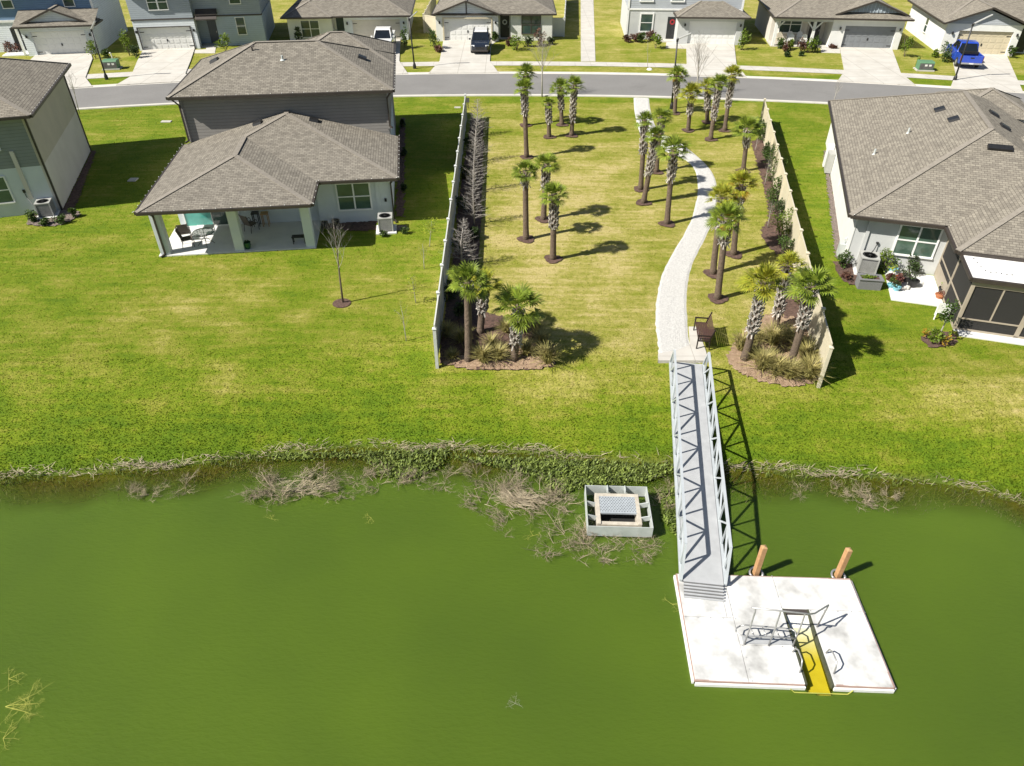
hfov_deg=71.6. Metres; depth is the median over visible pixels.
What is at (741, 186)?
palm tree
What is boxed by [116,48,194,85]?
driveway
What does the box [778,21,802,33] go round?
window
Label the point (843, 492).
dead brush
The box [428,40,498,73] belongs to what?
driveway
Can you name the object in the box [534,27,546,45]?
shrub
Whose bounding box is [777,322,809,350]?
ornamental grass
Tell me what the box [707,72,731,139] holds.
palm tree
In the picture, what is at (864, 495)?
dead brush
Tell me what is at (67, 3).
window
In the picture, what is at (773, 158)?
shrub
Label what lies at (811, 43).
shrub
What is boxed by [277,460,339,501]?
dead brush
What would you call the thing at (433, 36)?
shrub
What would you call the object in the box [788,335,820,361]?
ornamental grass
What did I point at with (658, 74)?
kerb
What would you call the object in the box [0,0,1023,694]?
ground
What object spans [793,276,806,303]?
shrub
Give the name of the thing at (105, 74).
street lamp
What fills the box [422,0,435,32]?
fence
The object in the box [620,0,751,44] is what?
house
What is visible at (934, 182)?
house
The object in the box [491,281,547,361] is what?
palm tree
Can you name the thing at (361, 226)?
mulch bed
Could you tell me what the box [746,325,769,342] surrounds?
ornamental grass
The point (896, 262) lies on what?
flower pot
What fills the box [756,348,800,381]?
ornamental grass
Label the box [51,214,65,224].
shrub
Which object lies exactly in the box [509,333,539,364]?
ornamental grass
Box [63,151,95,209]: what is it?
rock bed
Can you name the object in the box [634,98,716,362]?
path
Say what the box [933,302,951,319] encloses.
garden chair
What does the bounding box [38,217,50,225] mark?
shrub
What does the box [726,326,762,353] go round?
ornamental grass
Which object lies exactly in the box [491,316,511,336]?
ornamental grass
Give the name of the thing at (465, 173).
shrub
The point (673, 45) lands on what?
path
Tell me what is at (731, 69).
palm tree
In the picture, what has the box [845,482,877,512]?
dead brush
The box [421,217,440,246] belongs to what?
sapling
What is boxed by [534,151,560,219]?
palm tree
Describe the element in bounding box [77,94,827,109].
kerb
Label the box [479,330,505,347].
ornamental grass
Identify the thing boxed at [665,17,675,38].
door
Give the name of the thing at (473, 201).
bald cypress
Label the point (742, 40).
shrub
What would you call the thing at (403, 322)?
sapling
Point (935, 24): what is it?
house
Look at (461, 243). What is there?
bald cypress
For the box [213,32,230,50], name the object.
shrub
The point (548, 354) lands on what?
ornamental grass
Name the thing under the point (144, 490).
dead brush
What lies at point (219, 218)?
window
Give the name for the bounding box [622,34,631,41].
shrub
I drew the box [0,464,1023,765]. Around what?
pond water
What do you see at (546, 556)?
dead brush
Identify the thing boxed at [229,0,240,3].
window
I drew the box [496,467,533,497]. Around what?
dead brush
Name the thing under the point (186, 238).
patio chair
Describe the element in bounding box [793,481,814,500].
dead brush
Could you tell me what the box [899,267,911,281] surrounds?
flower pot
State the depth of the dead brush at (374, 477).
25.28 m
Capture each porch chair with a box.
[775,32,782,43]
[786,34,793,40]
[795,31,802,42]
[799,34,806,44]
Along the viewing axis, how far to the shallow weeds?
25.42 m
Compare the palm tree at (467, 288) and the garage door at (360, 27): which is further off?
the garage door at (360, 27)
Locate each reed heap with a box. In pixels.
[265,469,340,495]
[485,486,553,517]
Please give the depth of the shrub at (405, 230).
38.46 m
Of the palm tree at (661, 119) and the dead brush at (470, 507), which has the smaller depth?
the dead brush at (470, 507)
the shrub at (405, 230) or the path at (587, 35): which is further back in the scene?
the path at (587, 35)
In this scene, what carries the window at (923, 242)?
in the house at (934, 182)
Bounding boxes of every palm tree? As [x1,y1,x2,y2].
[446,260,493,361]
[469,265,503,334]
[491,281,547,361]
[510,158,538,239]
[513,62,537,121]
[513,78,533,157]
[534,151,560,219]
[539,181,571,259]
[540,96,555,136]
[549,76,570,124]
[562,74,585,135]
[632,109,654,189]
[640,124,665,202]
[652,108,672,171]
[655,132,692,224]
[665,63,689,112]
[676,81,702,130]
[698,76,716,121]
[704,199,748,299]
[706,181,741,274]
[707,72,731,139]
[722,64,744,130]
[722,169,760,254]
[729,113,763,170]
[732,261,785,361]
[770,249,809,329]
[779,264,838,365]
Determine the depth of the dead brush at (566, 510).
24.34 m
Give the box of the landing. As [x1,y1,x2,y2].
[658,327,706,362]
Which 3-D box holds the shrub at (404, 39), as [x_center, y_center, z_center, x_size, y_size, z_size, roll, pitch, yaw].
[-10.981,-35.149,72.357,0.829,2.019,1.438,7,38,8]
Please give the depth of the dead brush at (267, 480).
24.94 m
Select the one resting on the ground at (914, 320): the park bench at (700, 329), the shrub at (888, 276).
the shrub at (888, 276)
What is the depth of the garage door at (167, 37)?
71.87 m
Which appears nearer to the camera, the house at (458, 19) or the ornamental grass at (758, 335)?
the ornamental grass at (758, 335)
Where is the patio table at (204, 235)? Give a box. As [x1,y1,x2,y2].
[192,227,214,247]
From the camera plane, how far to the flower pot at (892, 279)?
33.73 m
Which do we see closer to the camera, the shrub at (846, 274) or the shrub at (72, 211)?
the shrub at (846, 274)
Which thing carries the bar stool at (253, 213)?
on the house at (294, 137)
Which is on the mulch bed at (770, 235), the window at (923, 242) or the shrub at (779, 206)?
the shrub at (779, 206)
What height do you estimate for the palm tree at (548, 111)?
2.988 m
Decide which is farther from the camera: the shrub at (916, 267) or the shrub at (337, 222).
the shrub at (337, 222)
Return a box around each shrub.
[3,41,20,51]
[24,209,37,221]
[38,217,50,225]
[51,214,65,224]
[67,207,77,217]
[83,40,98,56]
[100,48,110,58]
[117,29,132,55]
[128,45,138,58]
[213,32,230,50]
[294,26,302,39]
[331,218,339,226]
[379,230,387,236]
[399,26,408,46]
[399,118,405,126]
[400,147,406,156]
[400,182,406,190]
[400,227,409,233]
[425,27,440,45]
[433,45,443,51]
[444,279,458,300]
[451,236,466,251]
[451,302,463,318]
[455,196,468,209]
[459,165,470,178]
[463,137,473,149]
[468,226,479,238]
[492,31,498,41]
[505,35,511,45]
[509,35,524,49]
[523,36,533,46]
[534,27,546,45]
[546,36,554,43]
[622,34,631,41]
[629,33,640,41]
[636,32,645,42]
[645,29,656,40]
[650,33,662,47]
[738,27,751,49]
[752,116,774,140]
[761,141,769,157]
[762,144,786,180]
[765,175,781,202]
[767,197,784,218]
[769,207,797,241]
[777,37,785,48]
[777,234,794,255]
[782,41,789,50]
[784,50,790,56]
[788,38,794,49]
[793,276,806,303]
[797,37,807,50]
[805,37,817,52]
[809,35,821,51]
[829,43,837,48]
[836,249,853,268]
[840,271,851,279]
[879,247,895,273]
[884,273,894,281]
[894,273,904,283]
[900,37,913,56]
[907,253,922,272]
[931,49,939,57]
[940,40,951,61]
[1007,45,1017,57]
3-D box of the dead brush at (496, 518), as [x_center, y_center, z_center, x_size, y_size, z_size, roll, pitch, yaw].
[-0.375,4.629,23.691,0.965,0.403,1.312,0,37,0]
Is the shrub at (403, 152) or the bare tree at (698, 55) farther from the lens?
the bare tree at (698, 55)
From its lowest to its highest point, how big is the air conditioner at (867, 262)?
0.985 m
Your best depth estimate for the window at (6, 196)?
39.58 m
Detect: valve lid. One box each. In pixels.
[127,178,138,181]
[161,120,171,122]
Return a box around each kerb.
[69,72,1023,92]
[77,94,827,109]
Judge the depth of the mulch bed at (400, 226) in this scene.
39.20 m
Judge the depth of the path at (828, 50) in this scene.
72.03 m
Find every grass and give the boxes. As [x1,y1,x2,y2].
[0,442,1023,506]
[440,319,457,336]
[441,346,459,363]
[448,321,473,345]
[468,340,505,368]
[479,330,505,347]
[481,339,512,367]
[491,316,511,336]
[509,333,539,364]
[526,318,551,335]
[527,337,569,372]
[529,324,556,348]
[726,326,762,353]
[739,344,783,375]
[741,340,766,362]
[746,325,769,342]
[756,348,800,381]
[757,318,793,355]
[772,356,809,382]
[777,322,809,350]
[783,332,815,355]
[784,350,838,383]
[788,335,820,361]
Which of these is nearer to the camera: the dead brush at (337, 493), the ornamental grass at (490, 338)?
the dead brush at (337, 493)
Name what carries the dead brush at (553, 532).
in the pond water
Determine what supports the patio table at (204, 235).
on the house at (294, 137)
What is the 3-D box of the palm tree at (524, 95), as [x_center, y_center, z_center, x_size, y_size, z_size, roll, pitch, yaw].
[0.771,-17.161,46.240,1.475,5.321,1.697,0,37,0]
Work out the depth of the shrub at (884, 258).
34.70 m
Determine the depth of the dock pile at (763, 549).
21.59 m
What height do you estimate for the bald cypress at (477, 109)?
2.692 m
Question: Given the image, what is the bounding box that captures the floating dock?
[673,566,895,694]
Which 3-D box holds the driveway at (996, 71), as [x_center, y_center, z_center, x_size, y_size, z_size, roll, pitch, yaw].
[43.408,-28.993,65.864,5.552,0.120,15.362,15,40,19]
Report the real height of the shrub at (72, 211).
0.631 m
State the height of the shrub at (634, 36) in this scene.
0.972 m
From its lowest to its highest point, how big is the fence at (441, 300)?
2.324 m
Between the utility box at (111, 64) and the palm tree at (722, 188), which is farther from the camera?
the utility box at (111, 64)
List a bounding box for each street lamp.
[90,21,108,79]
[408,11,417,68]
[669,33,690,108]
[952,14,992,80]
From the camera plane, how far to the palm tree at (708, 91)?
52.40 m
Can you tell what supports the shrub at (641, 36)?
on the ground at (914, 320)
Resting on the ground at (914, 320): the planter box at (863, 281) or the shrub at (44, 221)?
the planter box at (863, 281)
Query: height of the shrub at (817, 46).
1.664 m
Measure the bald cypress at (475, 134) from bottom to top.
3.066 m
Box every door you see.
[9,28,26,49]
[30,30,90,54]
[103,62,116,67]
[138,27,194,48]
[206,20,219,42]
[336,18,344,30]
[352,19,400,38]
[444,19,490,39]
[500,16,508,36]
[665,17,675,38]
[687,21,736,43]
[807,22,820,40]
[841,26,895,47]
[919,63,933,69]
[956,30,1012,54]
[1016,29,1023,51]
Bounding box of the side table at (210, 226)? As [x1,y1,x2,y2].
[195,224,215,235]
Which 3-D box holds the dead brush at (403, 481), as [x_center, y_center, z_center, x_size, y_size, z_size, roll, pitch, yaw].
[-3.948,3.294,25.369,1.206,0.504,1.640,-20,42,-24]
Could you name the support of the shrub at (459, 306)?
on the mulch bed at (452, 317)
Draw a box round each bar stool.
[250,211,260,226]
[260,211,269,226]
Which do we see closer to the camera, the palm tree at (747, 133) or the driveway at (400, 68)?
the palm tree at (747, 133)
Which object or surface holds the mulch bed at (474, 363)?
on the ground at (914, 320)
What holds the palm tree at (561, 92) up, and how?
on the mulch rings
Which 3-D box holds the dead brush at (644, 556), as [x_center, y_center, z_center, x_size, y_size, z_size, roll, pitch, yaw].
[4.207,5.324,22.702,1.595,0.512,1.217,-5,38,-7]
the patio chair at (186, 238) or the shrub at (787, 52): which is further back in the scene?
the shrub at (787, 52)
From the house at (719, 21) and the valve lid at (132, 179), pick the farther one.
the house at (719, 21)
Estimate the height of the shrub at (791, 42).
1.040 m
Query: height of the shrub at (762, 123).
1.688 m
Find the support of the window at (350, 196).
in the house at (294, 137)
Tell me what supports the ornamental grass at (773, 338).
on the mulch bed at (733, 357)
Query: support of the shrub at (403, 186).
on the rock bed at (399, 202)
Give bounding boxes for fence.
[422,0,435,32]
[423,13,435,33]
[432,94,466,368]
[552,17,564,36]
[564,0,566,34]
[759,98,833,387]
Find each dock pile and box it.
[752,545,767,575]
[833,547,852,577]
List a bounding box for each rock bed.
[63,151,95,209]
[395,118,405,216]
[823,150,839,257]
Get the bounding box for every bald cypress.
[449,218,478,266]
[460,168,489,224]
[462,136,488,190]
[463,117,493,161]
[466,99,490,135]
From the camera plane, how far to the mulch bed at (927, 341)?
30.22 m
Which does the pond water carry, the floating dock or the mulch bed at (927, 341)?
the floating dock
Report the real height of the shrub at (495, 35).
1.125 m
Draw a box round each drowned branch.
[0,667,26,690]
[0,681,49,729]
[0,722,20,745]
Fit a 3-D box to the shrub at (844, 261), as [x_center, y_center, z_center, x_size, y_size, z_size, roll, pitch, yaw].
[16.449,-6.135,35.255,0.907,0.994,0.711,0,37,0]
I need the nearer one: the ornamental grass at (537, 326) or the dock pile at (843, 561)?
the dock pile at (843, 561)
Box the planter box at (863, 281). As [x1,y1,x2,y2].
[855,273,884,290]
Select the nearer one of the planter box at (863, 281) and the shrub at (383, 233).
the planter box at (863, 281)
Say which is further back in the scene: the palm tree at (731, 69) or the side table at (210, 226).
the palm tree at (731, 69)
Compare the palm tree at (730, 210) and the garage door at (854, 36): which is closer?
the palm tree at (730, 210)
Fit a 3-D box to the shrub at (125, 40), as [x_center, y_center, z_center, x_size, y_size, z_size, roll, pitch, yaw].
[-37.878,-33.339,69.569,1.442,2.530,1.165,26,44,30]
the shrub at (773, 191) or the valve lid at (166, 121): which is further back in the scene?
the valve lid at (166, 121)
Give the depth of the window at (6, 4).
69.27 m
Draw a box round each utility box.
[102,58,122,70]
[913,59,934,71]
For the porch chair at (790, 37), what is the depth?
73.23 m
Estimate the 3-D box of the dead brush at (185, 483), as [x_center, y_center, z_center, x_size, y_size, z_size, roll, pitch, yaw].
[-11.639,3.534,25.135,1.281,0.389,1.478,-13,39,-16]
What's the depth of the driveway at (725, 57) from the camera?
68.86 m
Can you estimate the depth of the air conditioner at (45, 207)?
40.01 m
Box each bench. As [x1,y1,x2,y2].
[291,234,305,243]
[693,312,715,349]
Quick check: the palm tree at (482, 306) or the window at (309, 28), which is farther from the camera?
the window at (309, 28)
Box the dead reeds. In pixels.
[0,437,1022,501]
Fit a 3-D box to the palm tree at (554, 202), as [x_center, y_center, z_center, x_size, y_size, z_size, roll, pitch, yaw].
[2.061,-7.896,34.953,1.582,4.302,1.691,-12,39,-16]
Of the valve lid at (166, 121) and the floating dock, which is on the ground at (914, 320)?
the valve lid at (166, 121)
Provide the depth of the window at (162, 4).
69.95 m
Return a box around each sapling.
[396,308,409,340]
[406,273,421,302]
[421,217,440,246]
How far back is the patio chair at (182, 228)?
37.31 m
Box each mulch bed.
[27,210,79,225]
[328,221,376,230]
[397,225,407,229]
[439,118,555,369]
[443,348,554,369]
[726,313,817,386]
[751,138,799,320]
[833,261,856,284]
[921,331,957,346]
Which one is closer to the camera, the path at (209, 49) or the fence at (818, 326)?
the fence at (818, 326)
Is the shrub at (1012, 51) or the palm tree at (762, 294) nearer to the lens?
the palm tree at (762, 294)
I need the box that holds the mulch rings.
[332,111,750,307]
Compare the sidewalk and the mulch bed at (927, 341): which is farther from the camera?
the sidewalk
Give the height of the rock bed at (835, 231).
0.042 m
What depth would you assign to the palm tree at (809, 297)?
26.62 m
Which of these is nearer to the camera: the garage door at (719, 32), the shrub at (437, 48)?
the shrub at (437, 48)
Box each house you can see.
[0,0,127,56]
[0,57,91,217]
[125,0,274,50]
[132,31,399,257]
[280,0,415,39]
[431,0,556,40]
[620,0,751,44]
[755,0,914,49]
[822,87,1023,345]
[905,0,1023,55]
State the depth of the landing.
29.52 m
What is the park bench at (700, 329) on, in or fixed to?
on the landing
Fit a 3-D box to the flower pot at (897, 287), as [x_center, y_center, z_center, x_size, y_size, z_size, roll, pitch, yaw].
[18.159,-4.626,33.553,0.469,0.501,0.585,0,37,0]
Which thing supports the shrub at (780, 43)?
on the ground at (914, 320)
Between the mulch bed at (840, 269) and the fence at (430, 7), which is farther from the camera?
the fence at (430, 7)
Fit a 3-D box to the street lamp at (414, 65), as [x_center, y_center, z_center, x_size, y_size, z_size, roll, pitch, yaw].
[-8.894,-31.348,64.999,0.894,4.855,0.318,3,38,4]
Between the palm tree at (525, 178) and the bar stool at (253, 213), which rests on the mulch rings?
the palm tree at (525, 178)
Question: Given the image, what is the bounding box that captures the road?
[70,74,1023,107]
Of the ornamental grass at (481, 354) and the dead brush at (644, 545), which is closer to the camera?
the dead brush at (644, 545)
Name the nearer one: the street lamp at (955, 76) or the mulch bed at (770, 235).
the mulch bed at (770, 235)
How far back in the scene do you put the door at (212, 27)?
73.81 m
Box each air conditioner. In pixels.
[33,198,59,218]
[376,212,396,234]
[852,250,879,274]
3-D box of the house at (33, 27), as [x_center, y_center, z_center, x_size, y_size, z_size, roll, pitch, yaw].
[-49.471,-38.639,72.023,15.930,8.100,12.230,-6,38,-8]
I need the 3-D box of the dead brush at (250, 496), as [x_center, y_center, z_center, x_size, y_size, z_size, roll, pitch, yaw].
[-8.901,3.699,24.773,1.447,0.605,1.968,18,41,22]
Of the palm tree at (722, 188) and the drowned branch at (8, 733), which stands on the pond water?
the drowned branch at (8, 733)
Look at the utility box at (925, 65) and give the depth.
65.52 m
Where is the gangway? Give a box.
[669,349,732,601]
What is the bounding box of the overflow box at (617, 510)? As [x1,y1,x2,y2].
[584,485,652,536]
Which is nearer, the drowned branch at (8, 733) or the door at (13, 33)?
the drowned branch at (8, 733)
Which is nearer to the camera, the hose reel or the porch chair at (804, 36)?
the hose reel
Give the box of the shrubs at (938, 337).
[922,298,959,345]
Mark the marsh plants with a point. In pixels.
(581, 465)
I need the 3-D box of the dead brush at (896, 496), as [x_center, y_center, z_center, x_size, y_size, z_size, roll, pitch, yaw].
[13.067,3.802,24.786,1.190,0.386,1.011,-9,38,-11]
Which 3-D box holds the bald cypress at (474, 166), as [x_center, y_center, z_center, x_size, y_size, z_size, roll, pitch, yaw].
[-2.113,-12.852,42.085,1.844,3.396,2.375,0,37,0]
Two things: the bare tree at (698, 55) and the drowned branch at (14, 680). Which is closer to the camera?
the drowned branch at (14, 680)
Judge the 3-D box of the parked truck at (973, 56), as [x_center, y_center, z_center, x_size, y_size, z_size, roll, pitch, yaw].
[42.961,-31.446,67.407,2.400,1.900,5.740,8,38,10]
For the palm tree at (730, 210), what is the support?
on the mulch rings
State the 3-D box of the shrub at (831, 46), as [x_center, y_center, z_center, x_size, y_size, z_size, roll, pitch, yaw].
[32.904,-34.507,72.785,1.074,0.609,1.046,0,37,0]
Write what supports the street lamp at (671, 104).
on the ground at (914, 320)
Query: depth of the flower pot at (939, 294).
33.03 m
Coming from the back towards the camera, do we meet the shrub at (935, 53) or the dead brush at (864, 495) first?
the shrub at (935, 53)
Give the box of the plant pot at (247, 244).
[243,240,250,249]
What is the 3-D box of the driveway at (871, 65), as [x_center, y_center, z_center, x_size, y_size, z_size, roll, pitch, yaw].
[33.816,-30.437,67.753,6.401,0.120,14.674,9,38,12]
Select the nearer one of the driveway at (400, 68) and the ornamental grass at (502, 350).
the ornamental grass at (502, 350)
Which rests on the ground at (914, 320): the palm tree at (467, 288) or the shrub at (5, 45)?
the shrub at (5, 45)
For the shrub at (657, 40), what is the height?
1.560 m
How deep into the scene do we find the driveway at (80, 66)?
67.93 m
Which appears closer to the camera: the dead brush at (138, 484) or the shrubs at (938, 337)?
the dead brush at (138, 484)
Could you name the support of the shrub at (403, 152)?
on the rock bed at (399, 202)
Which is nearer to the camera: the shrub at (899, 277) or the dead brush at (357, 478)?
the dead brush at (357, 478)
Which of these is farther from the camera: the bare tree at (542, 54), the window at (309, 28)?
the window at (309, 28)
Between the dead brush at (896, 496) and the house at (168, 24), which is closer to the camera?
the dead brush at (896, 496)
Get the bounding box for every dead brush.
[109,476,147,496]
[132,483,168,501]
[167,469,199,499]
[224,467,275,504]
[235,465,300,504]
[256,474,327,509]
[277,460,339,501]
[310,464,345,492]
[323,483,360,502]
[334,466,387,490]
[358,462,392,494]
[385,463,414,487]
[402,467,436,485]
[419,466,463,493]
[456,482,500,521]
[460,458,491,488]
[467,468,522,499]
[486,509,512,536]
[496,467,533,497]
[501,464,558,524]
[508,471,562,501]
[522,530,579,562]
[526,478,577,518]
[536,501,601,558]
[549,484,588,513]
[561,512,595,565]
[578,535,620,567]
[602,517,657,554]
[622,535,661,563]
[641,488,675,510]
[648,475,674,500]
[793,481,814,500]
[830,480,852,503]
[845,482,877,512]
[851,478,896,509]
[872,483,904,501]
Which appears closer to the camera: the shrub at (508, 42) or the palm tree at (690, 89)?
the palm tree at (690, 89)
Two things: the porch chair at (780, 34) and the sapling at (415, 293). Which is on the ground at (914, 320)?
the sapling at (415, 293)
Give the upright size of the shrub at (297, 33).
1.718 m
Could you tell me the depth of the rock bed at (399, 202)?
44.50 m
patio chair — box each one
[175,227,194,246]
[176,223,190,241]
[239,215,259,233]
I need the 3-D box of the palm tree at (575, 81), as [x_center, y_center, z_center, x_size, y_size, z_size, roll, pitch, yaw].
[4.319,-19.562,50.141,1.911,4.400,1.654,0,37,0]
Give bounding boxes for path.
[195,47,215,52]
[581,0,594,61]
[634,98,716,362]
[666,42,685,48]
[820,47,839,52]
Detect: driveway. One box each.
[31,53,92,87]
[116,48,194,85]
[396,39,407,73]
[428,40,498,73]
[681,43,745,77]
[838,47,914,85]
[950,54,1022,92]
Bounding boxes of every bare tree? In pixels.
[66,71,79,113]
[316,214,346,302]
[528,29,555,96]
[690,31,717,95]
[834,80,842,99]
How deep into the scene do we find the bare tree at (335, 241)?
31.11 m
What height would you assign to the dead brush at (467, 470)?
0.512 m
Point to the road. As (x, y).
(747, 88)
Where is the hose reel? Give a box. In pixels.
[321,220,329,233]
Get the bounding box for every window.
[0,0,14,8]
[0,176,15,204]
[62,0,75,6]
[146,0,158,10]
[156,0,168,9]
[183,213,213,226]
[211,211,241,225]
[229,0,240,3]
[234,17,247,34]
[299,20,320,37]
[335,182,372,210]
[521,16,540,33]
[638,13,653,32]
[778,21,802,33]
[891,225,943,259]
[922,17,930,33]
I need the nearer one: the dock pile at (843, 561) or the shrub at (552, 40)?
the dock pile at (843, 561)
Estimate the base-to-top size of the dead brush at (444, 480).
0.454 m
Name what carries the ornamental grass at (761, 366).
on the mulch bed at (733, 357)
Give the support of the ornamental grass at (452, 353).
on the mulch bed at (452, 317)
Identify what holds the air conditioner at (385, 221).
on the ground at (914, 320)
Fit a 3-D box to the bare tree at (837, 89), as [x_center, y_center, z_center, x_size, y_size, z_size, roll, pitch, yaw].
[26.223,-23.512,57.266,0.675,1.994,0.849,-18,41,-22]
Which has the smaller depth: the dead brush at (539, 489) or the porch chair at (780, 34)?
the dead brush at (539, 489)
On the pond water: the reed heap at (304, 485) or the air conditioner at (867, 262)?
the reed heap at (304, 485)
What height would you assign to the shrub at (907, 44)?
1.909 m
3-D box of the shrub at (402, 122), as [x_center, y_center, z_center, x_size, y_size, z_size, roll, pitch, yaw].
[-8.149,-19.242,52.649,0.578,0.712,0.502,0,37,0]
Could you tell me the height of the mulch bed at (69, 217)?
0.042 m
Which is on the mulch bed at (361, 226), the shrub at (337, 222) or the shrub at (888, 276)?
the shrub at (337, 222)
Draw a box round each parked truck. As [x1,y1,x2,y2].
[371,26,395,42]
[945,39,984,66]
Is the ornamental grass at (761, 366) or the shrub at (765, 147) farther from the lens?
the shrub at (765, 147)
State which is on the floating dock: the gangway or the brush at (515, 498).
the gangway
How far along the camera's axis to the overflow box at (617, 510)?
23.82 m
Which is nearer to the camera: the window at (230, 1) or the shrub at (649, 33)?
the window at (230, 1)
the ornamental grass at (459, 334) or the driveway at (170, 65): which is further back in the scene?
the driveway at (170, 65)
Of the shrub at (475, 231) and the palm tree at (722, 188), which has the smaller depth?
the palm tree at (722, 188)
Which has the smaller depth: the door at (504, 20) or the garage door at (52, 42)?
the garage door at (52, 42)
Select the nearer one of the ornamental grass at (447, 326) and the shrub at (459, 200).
the ornamental grass at (447, 326)
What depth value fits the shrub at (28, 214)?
39.62 m
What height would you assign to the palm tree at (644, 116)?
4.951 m
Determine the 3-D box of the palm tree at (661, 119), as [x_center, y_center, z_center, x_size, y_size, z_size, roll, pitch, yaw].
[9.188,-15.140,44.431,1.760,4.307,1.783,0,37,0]
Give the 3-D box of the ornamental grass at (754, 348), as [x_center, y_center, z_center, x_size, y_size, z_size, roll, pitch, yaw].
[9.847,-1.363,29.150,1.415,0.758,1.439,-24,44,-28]
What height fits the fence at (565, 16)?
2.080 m
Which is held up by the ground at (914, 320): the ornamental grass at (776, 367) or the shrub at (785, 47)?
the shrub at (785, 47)
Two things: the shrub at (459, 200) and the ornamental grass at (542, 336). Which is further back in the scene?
the shrub at (459, 200)
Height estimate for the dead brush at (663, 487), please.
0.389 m
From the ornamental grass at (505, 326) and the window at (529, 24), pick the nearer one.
the ornamental grass at (505, 326)
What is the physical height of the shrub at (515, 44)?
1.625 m
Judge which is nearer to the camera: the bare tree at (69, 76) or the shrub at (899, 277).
the shrub at (899, 277)
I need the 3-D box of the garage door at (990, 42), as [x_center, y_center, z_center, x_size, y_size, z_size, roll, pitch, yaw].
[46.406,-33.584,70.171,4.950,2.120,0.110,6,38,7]
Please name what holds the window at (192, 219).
in the house at (294, 137)
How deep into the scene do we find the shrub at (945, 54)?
67.92 m
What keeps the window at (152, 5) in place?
in the house at (168, 24)
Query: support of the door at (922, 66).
in the utility box at (925, 65)
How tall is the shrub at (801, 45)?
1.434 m
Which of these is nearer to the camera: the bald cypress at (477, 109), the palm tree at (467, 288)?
the palm tree at (467, 288)
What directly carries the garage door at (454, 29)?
in the house at (458, 19)
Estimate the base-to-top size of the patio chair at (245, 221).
1.027 m
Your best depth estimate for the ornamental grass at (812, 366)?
28.13 m
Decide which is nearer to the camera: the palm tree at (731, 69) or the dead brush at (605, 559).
the dead brush at (605, 559)
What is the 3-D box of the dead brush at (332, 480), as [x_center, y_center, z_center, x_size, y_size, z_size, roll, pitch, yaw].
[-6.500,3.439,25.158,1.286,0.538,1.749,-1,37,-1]
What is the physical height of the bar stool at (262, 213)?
0.750 m
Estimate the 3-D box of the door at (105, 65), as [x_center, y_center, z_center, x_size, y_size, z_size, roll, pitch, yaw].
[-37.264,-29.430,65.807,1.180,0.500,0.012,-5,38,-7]
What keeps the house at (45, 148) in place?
on the ground at (914, 320)
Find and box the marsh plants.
[266,446,678,537]
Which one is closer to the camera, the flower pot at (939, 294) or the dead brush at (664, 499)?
the dead brush at (664, 499)
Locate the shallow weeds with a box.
[0,449,1023,525]
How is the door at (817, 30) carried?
in the house at (864, 23)
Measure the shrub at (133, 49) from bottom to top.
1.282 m
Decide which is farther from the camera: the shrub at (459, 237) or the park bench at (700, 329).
the shrub at (459, 237)
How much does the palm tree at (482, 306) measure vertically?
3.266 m
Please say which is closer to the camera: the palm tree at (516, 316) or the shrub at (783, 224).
the palm tree at (516, 316)
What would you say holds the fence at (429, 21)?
on the ground at (914, 320)
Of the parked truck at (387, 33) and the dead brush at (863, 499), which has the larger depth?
the parked truck at (387, 33)
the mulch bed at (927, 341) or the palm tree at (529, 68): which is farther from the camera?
the palm tree at (529, 68)
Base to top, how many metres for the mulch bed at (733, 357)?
0.286 m
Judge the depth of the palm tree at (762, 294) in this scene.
27.10 m
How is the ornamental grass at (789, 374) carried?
on the mulch bed at (733, 357)
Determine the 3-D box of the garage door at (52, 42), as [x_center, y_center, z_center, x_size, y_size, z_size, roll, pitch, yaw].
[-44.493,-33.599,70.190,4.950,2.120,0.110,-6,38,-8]
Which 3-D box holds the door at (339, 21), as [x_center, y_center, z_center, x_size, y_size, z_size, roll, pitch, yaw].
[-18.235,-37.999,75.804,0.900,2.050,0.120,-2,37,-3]
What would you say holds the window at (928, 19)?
in the house at (935, 24)
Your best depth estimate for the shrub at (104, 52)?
68.66 m
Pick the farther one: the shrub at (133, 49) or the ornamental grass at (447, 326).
the shrub at (133, 49)
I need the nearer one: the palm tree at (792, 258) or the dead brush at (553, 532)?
the dead brush at (553, 532)
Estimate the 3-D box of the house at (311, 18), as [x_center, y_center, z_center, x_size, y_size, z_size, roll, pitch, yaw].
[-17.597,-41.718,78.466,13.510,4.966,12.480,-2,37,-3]
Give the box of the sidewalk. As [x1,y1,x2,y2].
[86,61,1023,84]
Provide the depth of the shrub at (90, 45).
68.82 m
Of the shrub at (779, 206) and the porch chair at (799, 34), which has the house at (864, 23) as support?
the porch chair at (799, 34)
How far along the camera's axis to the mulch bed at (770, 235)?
38.92 m
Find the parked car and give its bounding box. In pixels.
[469,26,491,52]
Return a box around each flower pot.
[887,263,897,273]
[887,275,896,287]
[889,258,901,271]
[892,280,901,290]
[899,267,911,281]
[908,273,919,287]
[935,291,944,298]
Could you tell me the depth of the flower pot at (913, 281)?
33.75 m
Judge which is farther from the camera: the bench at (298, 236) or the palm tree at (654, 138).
the palm tree at (654, 138)
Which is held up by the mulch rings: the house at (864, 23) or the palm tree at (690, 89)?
the palm tree at (690, 89)

